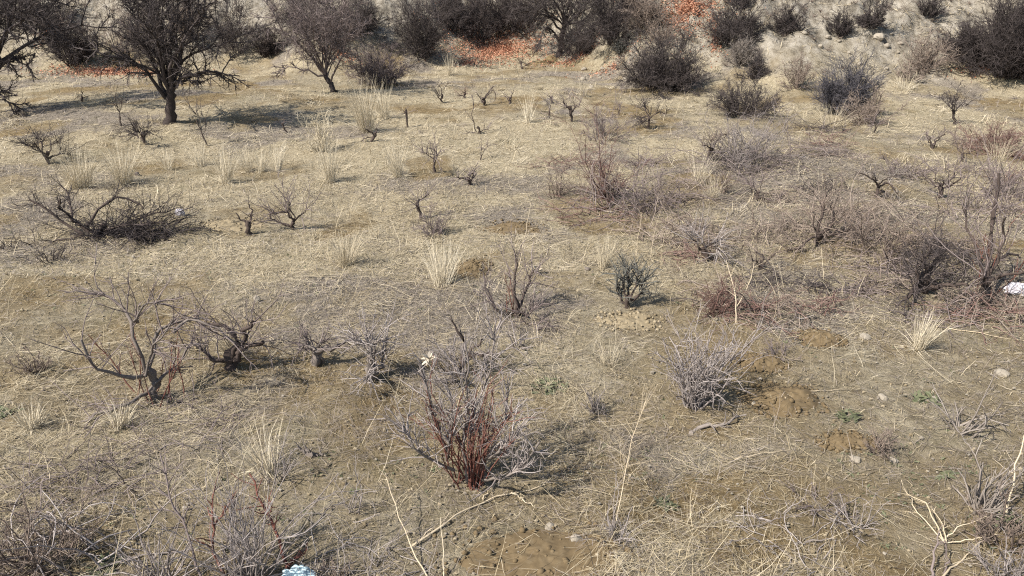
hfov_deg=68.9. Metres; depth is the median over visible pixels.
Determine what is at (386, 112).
grass tuft
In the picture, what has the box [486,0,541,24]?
bush
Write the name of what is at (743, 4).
bush
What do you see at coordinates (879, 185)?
grapevine
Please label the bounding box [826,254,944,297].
bramble
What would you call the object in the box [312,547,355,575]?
dry shrub
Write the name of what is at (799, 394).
soil mound
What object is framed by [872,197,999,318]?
dry shrub
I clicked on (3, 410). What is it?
green weed
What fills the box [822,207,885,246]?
bramble
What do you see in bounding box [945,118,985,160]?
grapevine
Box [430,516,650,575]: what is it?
soil mound
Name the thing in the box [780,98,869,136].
bramble
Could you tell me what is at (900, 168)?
scrub
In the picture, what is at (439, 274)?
grass tuft
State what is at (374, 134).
grapevine
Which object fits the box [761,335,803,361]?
dry shrub
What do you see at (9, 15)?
bare tree
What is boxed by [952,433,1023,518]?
dry shrub
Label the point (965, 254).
bramble
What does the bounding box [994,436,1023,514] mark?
dry stalk
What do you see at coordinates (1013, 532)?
brush heap
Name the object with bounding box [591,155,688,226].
scrub
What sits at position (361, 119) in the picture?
grass tuft
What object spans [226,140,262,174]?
grass tuft
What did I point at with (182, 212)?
litter bag
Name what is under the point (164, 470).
dry stalk
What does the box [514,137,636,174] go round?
bramble
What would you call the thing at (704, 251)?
dry shrub
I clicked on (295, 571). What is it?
litter bag
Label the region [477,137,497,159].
grapevine
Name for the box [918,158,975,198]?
grapevine
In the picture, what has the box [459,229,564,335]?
grapevine
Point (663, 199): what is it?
bramble
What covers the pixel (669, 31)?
bush
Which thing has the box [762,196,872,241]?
bramble
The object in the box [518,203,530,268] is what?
dry stalk
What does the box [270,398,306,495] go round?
dry stalk
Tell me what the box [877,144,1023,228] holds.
bramble
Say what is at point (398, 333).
tall dry stems
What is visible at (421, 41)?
bush
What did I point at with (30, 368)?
dry shrub
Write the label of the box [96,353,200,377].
fallen stick
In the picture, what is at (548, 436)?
soil clods
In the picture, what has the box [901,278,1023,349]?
bramble
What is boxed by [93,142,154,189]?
grass tuft
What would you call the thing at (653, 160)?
bramble
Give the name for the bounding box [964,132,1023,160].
bramble
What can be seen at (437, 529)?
fallen stick
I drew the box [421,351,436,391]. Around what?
dry husk
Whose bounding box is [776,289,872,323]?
bramble
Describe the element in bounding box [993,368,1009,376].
stone
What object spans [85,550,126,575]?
green weed
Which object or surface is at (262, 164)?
grass tuft
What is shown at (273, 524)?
red shoot
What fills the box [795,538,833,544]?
fallen stick
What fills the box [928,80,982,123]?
bare tree
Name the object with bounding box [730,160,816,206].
bramble
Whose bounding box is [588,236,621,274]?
grass tuft
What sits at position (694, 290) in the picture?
bramble
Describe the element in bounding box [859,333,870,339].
stone
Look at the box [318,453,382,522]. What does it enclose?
dry weed
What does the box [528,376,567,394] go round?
green weed
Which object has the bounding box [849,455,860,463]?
stone
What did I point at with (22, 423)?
grass tuft
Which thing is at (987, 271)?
dry shrub
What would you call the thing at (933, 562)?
dry stalk
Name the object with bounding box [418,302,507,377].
grapevine
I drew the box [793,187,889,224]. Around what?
bramble
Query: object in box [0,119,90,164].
grapevine
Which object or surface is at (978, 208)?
bramble
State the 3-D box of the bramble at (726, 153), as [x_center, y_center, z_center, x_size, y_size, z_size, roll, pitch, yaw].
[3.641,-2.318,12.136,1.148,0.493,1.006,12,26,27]
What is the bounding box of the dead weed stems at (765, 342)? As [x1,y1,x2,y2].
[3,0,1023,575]
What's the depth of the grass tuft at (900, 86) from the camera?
18.94 m
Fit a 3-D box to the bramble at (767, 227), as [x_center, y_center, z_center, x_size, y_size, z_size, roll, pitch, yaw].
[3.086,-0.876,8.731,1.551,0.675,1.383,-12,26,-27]
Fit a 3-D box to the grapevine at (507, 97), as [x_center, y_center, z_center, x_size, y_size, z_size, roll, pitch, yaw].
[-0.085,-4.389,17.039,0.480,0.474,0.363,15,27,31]
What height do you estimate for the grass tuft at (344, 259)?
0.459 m
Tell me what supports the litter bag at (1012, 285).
on the ground at (598, 56)
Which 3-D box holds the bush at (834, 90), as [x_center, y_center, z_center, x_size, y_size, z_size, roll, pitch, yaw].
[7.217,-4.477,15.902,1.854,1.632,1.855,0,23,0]
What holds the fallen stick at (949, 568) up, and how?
on the ground at (598, 56)
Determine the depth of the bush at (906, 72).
19.43 m
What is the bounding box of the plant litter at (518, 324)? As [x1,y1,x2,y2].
[0,0,1023,575]
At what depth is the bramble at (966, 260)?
8.05 m
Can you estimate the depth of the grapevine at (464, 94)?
18.13 m
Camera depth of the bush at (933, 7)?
21.50 m
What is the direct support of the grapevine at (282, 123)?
on the ground at (598, 56)
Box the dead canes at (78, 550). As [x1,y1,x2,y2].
[0,461,210,575]
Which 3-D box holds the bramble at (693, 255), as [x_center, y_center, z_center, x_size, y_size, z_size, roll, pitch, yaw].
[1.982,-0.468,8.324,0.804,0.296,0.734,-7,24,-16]
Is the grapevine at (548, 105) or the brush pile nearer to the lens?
the brush pile
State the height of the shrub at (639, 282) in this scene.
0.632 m
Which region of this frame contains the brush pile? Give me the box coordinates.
[0,163,222,254]
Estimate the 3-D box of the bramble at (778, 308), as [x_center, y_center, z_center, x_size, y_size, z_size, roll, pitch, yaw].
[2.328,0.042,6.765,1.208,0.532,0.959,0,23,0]
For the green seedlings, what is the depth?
4.73 m
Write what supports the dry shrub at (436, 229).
on the ground at (598, 56)
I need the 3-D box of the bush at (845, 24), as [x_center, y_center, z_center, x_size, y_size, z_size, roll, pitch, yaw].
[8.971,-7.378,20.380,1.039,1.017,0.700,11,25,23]
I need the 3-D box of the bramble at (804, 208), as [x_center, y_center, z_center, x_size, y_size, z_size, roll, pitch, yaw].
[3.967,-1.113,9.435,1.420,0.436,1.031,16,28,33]
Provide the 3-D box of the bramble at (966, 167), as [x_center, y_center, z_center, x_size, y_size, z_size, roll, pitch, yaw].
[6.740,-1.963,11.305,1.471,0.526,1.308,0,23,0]
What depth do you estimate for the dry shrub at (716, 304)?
6.88 m
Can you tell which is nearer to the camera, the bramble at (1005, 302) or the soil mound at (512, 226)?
the bramble at (1005, 302)
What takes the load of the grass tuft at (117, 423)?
on the ground at (598, 56)
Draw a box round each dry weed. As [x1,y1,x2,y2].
[103,492,248,575]
[248,440,310,484]
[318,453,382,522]
[576,463,651,557]
[789,483,899,548]
[963,525,1023,575]
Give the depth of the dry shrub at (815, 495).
4.38 m
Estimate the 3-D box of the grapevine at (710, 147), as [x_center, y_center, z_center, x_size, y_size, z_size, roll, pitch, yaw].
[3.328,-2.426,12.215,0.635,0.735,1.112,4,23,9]
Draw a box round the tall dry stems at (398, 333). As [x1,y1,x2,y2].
[0,5,1023,575]
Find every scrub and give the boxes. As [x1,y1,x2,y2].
[8,0,975,76]
[523,91,652,199]
[537,155,576,198]
[578,80,643,144]
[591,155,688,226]
[693,100,823,177]
[707,168,740,193]
[835,212,932,269]
[876,151,942,180]
[953,114,1023,158]
[976,154,1023,201]
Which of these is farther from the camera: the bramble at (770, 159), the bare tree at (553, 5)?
the bare tree at (553, 5)
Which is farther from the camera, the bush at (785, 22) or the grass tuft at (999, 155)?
the bush at (785, 22)
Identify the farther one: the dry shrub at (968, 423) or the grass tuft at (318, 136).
the grass tuft at (318, 136)
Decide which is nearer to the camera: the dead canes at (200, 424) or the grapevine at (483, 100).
the dead canes at (200, 424)
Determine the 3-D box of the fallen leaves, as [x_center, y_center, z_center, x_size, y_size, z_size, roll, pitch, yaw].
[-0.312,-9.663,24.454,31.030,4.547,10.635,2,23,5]
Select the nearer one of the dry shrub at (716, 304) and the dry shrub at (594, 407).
the dry shrub at (594, 407)
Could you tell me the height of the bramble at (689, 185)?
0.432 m
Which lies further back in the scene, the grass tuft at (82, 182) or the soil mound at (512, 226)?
the grass tuft at (82, 182)
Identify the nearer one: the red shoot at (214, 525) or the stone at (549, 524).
the red shoot at (214, 525)
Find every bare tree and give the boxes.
[0,0,134,117]
[71,0,287,124]
[239,0,374,91]
[503,0,600,57]
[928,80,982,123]
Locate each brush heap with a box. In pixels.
[0,476,116,575]
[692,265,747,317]
[961,471,1023,561]
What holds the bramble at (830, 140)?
on the ground at (598, 56)
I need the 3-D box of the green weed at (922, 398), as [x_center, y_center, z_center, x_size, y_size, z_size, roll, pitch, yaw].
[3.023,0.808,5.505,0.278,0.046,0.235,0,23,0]
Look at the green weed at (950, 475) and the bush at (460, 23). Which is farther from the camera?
the bush at (460, 23)
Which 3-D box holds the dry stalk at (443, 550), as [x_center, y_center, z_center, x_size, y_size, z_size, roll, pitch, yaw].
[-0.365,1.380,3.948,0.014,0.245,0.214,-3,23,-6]
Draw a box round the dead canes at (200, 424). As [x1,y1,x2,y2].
[51,367,279,463]
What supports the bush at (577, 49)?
on the ground at (598, 56)
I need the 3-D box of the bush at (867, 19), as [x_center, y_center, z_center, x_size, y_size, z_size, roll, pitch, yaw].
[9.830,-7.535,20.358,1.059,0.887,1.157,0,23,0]
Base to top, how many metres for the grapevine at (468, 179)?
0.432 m
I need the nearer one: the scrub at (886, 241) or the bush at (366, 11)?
the scrub at (886, 241)
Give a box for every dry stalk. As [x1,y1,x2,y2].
[0,487,62,554]
[36,448,51,485]
[142,447,201,575]
[223,484,247,575]
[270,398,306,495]
[376,465,427,575]
[440,517,444,575]
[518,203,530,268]
[604,377,657,527]
[628,208,661,259]
[716,260,761,322]
[890,480,999,544]
[930,524,950,575]
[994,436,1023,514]
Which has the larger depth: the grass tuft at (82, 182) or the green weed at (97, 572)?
the grass tuft at (82, 182)
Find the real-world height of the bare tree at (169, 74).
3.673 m
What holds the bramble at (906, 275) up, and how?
on the ground at (598, 56)
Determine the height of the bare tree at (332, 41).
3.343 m
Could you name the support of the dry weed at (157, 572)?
on the ground at (598, 56)
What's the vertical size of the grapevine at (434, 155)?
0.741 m
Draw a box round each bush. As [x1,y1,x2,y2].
[2,0,78,34]
[33,0,108,67]
[60,0,144,55]
[163,0,218,41]
[180,0,270,58]
[243,22,292,57]
[272,0,337,33]
[322,0,398,34]
[335,28,420,87]
[382,0,469,61]
[425,0,476,31]
[437,0,524,44]
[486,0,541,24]
[499,0,545,37]
[552,6,599,61]
[571,0,667,51]
[605,19,715,100]
[606,32,634,53]
[615,0,681,33]
[641,10,687,45]
[699,0,771,51]
[699,62,787,120]
[720,29,763,66]
[723,0,757,8]
[734,48,777,79]
[766,0,810,35]
[776,48,816,90]
[801,39,898,115]
[822,0,859,36]
[833,78,910,126]
[851,0,896,28]
[895,52,928,81]
[896,28,959,73]
[918,0,950,17]
[924,16,990,61]
[937,0,1023,82]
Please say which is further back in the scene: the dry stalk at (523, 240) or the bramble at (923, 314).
the dry stalk at (523, 240)
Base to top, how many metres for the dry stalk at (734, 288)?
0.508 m
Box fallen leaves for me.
[19,0,1016,82]
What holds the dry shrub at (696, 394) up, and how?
on the ground at (598, 56)
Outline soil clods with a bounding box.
[0,132,1023,575]
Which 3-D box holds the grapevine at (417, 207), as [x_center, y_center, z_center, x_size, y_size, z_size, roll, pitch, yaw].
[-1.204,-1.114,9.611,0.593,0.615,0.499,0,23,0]
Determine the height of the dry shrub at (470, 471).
1.136 m
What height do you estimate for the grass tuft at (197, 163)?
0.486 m
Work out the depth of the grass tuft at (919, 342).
6.16 m
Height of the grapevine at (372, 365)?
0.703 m
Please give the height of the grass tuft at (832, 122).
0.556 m
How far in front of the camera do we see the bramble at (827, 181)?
10.49 m
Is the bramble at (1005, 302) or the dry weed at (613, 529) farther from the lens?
the bramble at (1005, 302)
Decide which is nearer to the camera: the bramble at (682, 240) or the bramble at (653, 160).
the bramble at (682, 240)
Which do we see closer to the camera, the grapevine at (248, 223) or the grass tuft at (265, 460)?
the grass tuft at (265, 460)
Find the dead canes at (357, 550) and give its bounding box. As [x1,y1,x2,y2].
[284,508,443,575]
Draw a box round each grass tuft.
[4,398,55,435]
[38,137,112,194]
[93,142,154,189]
[99,389,141,434]
[154,146,177,170]
[185,138,213,168]
[201,141,244,185]
[210,316,256,367]
[214,413,297,492]
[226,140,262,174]
[250,149,273,172]
[264,139,290,173]
[287,106,340,152]
[305,134,355,185]
[318,224,375,269]
[334,74,394,134]
[367,79,399,118]
[379,131,418,181]
[416,233,476,290]
[440,54,458,75]
[516,94,542,125]
[575,77,590,95]
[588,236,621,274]
[590,331,627,375]
[683,148,720,186]
[692,171,730,201]
[812,97,861,127]
[889,73,921,91]
[893,306,960,357]
[980,137,1023,162]
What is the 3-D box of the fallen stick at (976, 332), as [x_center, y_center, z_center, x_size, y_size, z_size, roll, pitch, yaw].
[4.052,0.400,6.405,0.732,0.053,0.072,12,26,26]
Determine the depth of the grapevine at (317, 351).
5.97 m
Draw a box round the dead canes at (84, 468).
[0,423,184,531]
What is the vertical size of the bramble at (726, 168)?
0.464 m
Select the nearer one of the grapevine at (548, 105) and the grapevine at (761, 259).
the grapevine at (761, 259)
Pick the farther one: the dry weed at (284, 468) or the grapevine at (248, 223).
the grapevine at (248, 223)
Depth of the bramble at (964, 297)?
6.94 m
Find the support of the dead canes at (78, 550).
on the ground at (598, 56)
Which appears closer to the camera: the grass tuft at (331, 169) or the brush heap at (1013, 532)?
the brush heap at (1013, 532)
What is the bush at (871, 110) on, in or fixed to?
on the ground at (598, 56)
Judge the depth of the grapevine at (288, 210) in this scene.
9.11 m
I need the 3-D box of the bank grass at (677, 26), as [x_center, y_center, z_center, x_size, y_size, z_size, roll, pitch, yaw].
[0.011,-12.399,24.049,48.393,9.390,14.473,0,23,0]
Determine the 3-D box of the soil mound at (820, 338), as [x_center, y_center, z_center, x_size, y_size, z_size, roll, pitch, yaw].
[2.647,0.416,6.437,0.495,0.108,0.452,0,23,0]
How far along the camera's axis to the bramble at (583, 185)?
10.77 m
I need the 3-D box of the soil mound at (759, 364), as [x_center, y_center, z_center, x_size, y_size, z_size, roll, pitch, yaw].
[2.001,0.598,6.042,0.510,0.087,0.349,0,23,0]
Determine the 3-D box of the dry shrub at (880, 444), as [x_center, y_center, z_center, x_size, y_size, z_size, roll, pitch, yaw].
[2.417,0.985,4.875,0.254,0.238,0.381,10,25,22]
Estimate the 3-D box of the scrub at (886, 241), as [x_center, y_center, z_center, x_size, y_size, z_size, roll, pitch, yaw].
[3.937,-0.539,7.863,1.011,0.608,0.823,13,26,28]
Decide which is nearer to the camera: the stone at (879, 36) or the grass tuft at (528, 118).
the grass tuft at (528, 118)
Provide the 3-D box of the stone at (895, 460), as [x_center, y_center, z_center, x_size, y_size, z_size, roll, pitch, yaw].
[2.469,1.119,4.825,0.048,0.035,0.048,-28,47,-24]
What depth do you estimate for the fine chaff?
5.73 m
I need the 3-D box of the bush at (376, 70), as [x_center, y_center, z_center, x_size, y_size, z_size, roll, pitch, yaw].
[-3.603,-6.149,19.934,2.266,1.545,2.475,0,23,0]
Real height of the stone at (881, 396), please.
0.059 m
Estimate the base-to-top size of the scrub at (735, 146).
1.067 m
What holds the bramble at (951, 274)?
on the ground at (598, 56)
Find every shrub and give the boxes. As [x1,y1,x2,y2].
[3,343,53,377]
[13,241,70,266]
[141,429,375,575]
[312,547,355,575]
[368,299,555,503]
[409,368,522,431]
[410,195,453,237]
[420,325,544,398]
[501,313,533,350]
[580,387,606,415]
[598,248,663,308]
[647,286,812,410]
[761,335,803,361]
[777,478,859,522]
[862,422,903,459]
[926,368,1008,438]
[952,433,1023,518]
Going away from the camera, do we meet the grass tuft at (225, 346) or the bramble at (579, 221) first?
the grass tuft at (225, 346)
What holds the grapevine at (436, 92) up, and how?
on the ground at (598, 56)
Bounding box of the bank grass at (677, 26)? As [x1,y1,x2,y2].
[10,0,1013,79]
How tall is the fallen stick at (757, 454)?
0.020 m
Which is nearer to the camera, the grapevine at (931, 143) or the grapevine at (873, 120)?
the grapevine at (931, 143)
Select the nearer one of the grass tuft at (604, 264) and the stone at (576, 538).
the stone at (576, 538)
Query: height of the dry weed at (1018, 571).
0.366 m
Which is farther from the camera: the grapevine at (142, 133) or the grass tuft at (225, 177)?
the grapevine at (142, 133)
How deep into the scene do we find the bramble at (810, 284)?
7.37 m
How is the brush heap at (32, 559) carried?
on the ground at (598, 56)
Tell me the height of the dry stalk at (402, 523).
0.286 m
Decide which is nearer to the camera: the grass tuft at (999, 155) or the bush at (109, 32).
the grass tuft at (999, 155)
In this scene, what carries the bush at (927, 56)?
on the ground at (598, 56)
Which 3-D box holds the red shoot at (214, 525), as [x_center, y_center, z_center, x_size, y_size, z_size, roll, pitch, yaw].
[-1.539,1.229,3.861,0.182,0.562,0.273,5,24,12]
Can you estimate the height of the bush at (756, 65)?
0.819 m
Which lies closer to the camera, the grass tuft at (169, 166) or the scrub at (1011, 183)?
the scrub at (1011, 183)
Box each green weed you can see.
[0,405,24,418]
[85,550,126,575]
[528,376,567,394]
[653,495,679,510]
[835,408,862,422]
[902,389,941,405]
[935,469,961,480]
[992,510,1023,529]
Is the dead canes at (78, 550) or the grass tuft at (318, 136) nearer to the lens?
the dead canes at (78, 550)
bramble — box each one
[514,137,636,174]
[524,132,762,231]
[537,178,643,225]
[542,152,628,200]
[593,178,744,259]
[616,149,686,168]
[627,184,708,210]
[638,95,852,190]
[639,215,754,257]
[640,154,720,190]
[653,235,723,270]
[656,177,713,207]
[656,212,758,243]
[668,259,757,325]
[688,271,815,339]
[701,145,787,175]
[701,251,813,297]
[702,134,768,160]
[704,273,836,339]
[715,181,852,256]
[727,147,1007,272]
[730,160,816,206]
[762,183,885,223]
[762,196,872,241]
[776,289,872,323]
[778,266,864,303]
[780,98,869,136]
[780,127,872,159]
[782,163,873,199]
[785,132,871,161]
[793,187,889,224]
[795,128,861,147]
[815,272,899,303]
[820,231,919,279]
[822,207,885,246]
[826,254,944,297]
[860,251,971,292]
[862,204,1023,284]
[872,277,992,342]
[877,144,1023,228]
[882,214,1010,271]
[895,240,977,287]
[897,137,994,181]
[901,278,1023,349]
[905,265,1020,316]
[927,208,1012,259]
[933,264,1023,340]
[940,114,1004,144]
[955,184,1023,217]
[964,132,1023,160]
[978,153,1023,188]
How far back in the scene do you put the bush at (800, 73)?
18.36 m
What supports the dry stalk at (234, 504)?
on the ground at (598, 56)
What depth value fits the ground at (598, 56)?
7.09 m
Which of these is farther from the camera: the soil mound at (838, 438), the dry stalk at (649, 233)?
the dry stalk at (649, 233)
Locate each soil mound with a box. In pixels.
[198,216,269,233]
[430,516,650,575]
[454,257,493,278]
[474,219,547,235]
[593,307,666,331]
[728,353,791,374]
[733,379,829,419]
[788,326,848,350]
[815,428,882,453]
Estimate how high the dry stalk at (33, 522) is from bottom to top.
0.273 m
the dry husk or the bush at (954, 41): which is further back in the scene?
the bush at (954, 41)
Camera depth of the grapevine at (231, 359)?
5.86 m
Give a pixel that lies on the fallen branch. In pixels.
(702, 426)
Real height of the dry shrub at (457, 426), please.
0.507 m
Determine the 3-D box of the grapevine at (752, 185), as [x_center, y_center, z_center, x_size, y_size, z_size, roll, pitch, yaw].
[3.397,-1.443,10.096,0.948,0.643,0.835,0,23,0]
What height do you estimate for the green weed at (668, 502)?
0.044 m
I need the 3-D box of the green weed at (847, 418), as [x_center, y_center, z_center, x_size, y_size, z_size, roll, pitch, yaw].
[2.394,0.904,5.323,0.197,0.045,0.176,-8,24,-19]
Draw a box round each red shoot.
[191,469,235,573]
[231,473,307,569]
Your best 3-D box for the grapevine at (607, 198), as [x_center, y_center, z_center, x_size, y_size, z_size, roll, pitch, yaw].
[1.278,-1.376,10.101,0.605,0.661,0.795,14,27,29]
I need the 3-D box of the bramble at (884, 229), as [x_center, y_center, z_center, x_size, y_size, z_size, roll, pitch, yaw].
[3.861,-0.903,8.304,2.959,1.061,2.246,0,23,0]
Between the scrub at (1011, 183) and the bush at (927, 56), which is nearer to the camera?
the scrub at (1011, 183)
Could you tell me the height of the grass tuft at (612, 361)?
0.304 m
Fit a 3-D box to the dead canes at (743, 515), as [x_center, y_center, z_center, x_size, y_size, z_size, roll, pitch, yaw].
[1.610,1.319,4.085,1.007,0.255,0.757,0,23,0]
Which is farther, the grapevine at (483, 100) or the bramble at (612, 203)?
the grapevine at (483, 100)
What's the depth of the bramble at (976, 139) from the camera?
13.76 m
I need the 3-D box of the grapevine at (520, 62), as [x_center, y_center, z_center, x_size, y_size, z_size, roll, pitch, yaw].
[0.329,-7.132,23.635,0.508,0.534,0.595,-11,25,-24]
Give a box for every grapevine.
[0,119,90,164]
[23,244,279,437]
[74,90,90,101]
[84,85,150,125]
[110,114,167,144]
[163,279,306,374]
[176,84,226,144]
[230,190,260,235]
[245,169,327,232]
[274,118,290,132]
[282,310,362,372]
[293,437,323,457]
[329,291,409,400]
[359,119,379,142]
[394,107,414,127]
[396,178,441,219]
[409,130,446,172]
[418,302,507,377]
[430,81,445,102]
[446,161,484,185]
[453,87,470,97]
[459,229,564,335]
[461,95,497,135]
[469,80,497,105]
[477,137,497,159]
[500,86,515,103]
[513,57,532,68]
[534,96,557,119]
[550,83,587,121]
[588,160,632,210]
[611,101,627,113]
[626,92,675,128]
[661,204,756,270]
[700,120,735,158]
[725,158,798,203]
[742,239,786,268]
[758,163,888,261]
[845,150,924,201]
[865,110,886,133]
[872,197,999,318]
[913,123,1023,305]
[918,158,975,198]
[919,120,959,148]
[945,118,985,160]
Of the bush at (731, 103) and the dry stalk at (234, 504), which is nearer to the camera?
the dry stalk at (234, 504)
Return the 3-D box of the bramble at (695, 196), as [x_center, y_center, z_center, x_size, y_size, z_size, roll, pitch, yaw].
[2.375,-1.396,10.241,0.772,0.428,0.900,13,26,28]
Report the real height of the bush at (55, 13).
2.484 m
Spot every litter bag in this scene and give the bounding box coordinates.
[175,208,184,215]
[282,565,318,575]
[1001,282,1023,295]
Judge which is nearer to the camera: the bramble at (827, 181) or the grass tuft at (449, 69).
the bramble at (827, 181)
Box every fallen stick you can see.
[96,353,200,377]
[411,481,544,546]
[735,449,789,459]
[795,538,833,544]
[936,326,1023,340]
[942,541,981,575]
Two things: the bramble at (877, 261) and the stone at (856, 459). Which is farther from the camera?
the bramble at (877, 261)
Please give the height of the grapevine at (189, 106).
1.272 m
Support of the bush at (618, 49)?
on the ground at (598, 56)
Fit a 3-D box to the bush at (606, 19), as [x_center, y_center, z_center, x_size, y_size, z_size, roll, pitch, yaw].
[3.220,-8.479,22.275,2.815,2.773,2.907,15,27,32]
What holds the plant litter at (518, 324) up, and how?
on the ground at (598, 56)
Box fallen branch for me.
[689,410,745,434]
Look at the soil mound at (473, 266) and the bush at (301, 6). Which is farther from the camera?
the bush at (301, 6)
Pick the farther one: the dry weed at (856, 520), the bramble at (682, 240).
the bramble at (682, 240)
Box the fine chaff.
[0,175,1023,575]
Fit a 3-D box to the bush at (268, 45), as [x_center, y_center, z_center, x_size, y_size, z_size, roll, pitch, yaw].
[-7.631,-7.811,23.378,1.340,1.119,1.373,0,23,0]
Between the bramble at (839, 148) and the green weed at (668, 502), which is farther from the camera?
the bramble at (839, 148)
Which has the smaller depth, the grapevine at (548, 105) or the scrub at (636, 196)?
the scrub at (636, 196)
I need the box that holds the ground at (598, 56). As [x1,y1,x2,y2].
[0,0,1023,575]
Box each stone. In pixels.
[253,295,260,302]
[545,522,553,530]
[570,534,581,541]
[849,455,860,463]
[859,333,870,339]
[873,33,884,40]
[878,393,887,400]
[890,458,898,463]
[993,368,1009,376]
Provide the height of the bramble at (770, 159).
1.196 m
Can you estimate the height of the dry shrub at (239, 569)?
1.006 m
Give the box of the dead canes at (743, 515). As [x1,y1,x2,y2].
[721,482,873,575]
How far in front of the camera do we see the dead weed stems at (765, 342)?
5.75 m
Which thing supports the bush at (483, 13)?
on the ground at (598, 56)
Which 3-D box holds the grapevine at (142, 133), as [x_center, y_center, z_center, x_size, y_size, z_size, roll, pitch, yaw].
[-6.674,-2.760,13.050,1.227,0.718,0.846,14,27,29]
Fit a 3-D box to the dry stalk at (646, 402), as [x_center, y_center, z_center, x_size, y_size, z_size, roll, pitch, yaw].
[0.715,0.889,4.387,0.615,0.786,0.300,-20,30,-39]
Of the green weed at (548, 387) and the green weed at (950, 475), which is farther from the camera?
the green weed at (548, 387)
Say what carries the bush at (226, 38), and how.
on the ground at (598, 56)
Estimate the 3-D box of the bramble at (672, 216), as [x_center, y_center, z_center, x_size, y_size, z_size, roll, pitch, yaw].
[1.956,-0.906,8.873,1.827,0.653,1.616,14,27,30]
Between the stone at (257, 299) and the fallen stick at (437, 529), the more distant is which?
the stone at (257, 299)
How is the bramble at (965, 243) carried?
on the ground at (598, 56)
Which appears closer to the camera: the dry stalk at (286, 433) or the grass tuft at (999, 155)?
the dry stalk at (286, 433)
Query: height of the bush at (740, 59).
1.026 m
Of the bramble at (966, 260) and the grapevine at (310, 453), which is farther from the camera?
the bramble at (966, 260)
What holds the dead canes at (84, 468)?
on the ground at (598, 56)
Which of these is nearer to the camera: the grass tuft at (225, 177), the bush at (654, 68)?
the grass tuft at (225, 177)
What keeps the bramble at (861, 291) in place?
on the ground at (598, 56)
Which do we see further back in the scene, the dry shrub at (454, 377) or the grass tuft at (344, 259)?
the grass tuft at (344, 259)
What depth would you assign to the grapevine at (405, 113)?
14.69 m
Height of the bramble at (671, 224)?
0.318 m
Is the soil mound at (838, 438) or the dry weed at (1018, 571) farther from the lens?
the soil mound at (838, 438)
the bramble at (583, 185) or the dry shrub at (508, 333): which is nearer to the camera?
the dry shrub at (508, 333)
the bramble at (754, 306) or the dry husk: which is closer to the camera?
the dry husk
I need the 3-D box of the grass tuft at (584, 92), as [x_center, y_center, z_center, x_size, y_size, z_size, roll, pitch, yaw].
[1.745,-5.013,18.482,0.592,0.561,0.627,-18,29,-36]
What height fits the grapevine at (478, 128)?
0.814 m
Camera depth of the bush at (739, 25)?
20.47 m
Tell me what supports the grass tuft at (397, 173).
on the ground at (598, 56)
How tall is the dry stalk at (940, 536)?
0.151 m
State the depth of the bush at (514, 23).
26.80 m
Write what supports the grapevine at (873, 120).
on the ground at (598, 56)
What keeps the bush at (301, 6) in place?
on the ground at (598, 56)
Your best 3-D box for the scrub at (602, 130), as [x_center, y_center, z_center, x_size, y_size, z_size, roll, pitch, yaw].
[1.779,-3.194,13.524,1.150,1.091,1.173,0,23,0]
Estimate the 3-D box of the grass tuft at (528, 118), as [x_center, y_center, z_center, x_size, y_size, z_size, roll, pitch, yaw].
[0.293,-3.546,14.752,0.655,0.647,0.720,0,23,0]
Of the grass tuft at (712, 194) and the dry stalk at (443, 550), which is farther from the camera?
the grass tuft at (712, 194)
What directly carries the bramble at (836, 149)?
on the ground at (598, 56)
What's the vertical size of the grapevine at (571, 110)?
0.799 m
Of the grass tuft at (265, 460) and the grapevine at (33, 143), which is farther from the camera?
the grapevine at (33, 143)
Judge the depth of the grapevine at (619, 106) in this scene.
16.04 m
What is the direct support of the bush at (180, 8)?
on the ground at (598, 56)
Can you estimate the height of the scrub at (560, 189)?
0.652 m
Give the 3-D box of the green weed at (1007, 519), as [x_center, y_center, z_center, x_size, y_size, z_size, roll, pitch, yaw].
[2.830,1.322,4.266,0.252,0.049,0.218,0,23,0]
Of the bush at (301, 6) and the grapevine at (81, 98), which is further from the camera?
the bush at (301, 6)
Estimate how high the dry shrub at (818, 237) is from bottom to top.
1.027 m
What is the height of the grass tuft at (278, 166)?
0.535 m
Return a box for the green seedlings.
[0,221,1023,575]
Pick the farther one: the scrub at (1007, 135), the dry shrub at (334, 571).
the scrub at (1007, 135)
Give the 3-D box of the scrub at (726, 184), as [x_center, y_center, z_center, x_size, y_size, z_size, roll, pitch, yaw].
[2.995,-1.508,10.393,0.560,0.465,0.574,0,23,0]
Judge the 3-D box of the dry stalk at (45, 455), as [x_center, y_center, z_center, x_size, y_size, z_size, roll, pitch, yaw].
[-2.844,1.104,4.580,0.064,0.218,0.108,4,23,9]
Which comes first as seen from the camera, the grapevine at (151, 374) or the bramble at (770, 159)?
the grapevine at (151, 374)
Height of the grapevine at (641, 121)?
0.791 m
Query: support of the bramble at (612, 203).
on the ground at (598, 56)

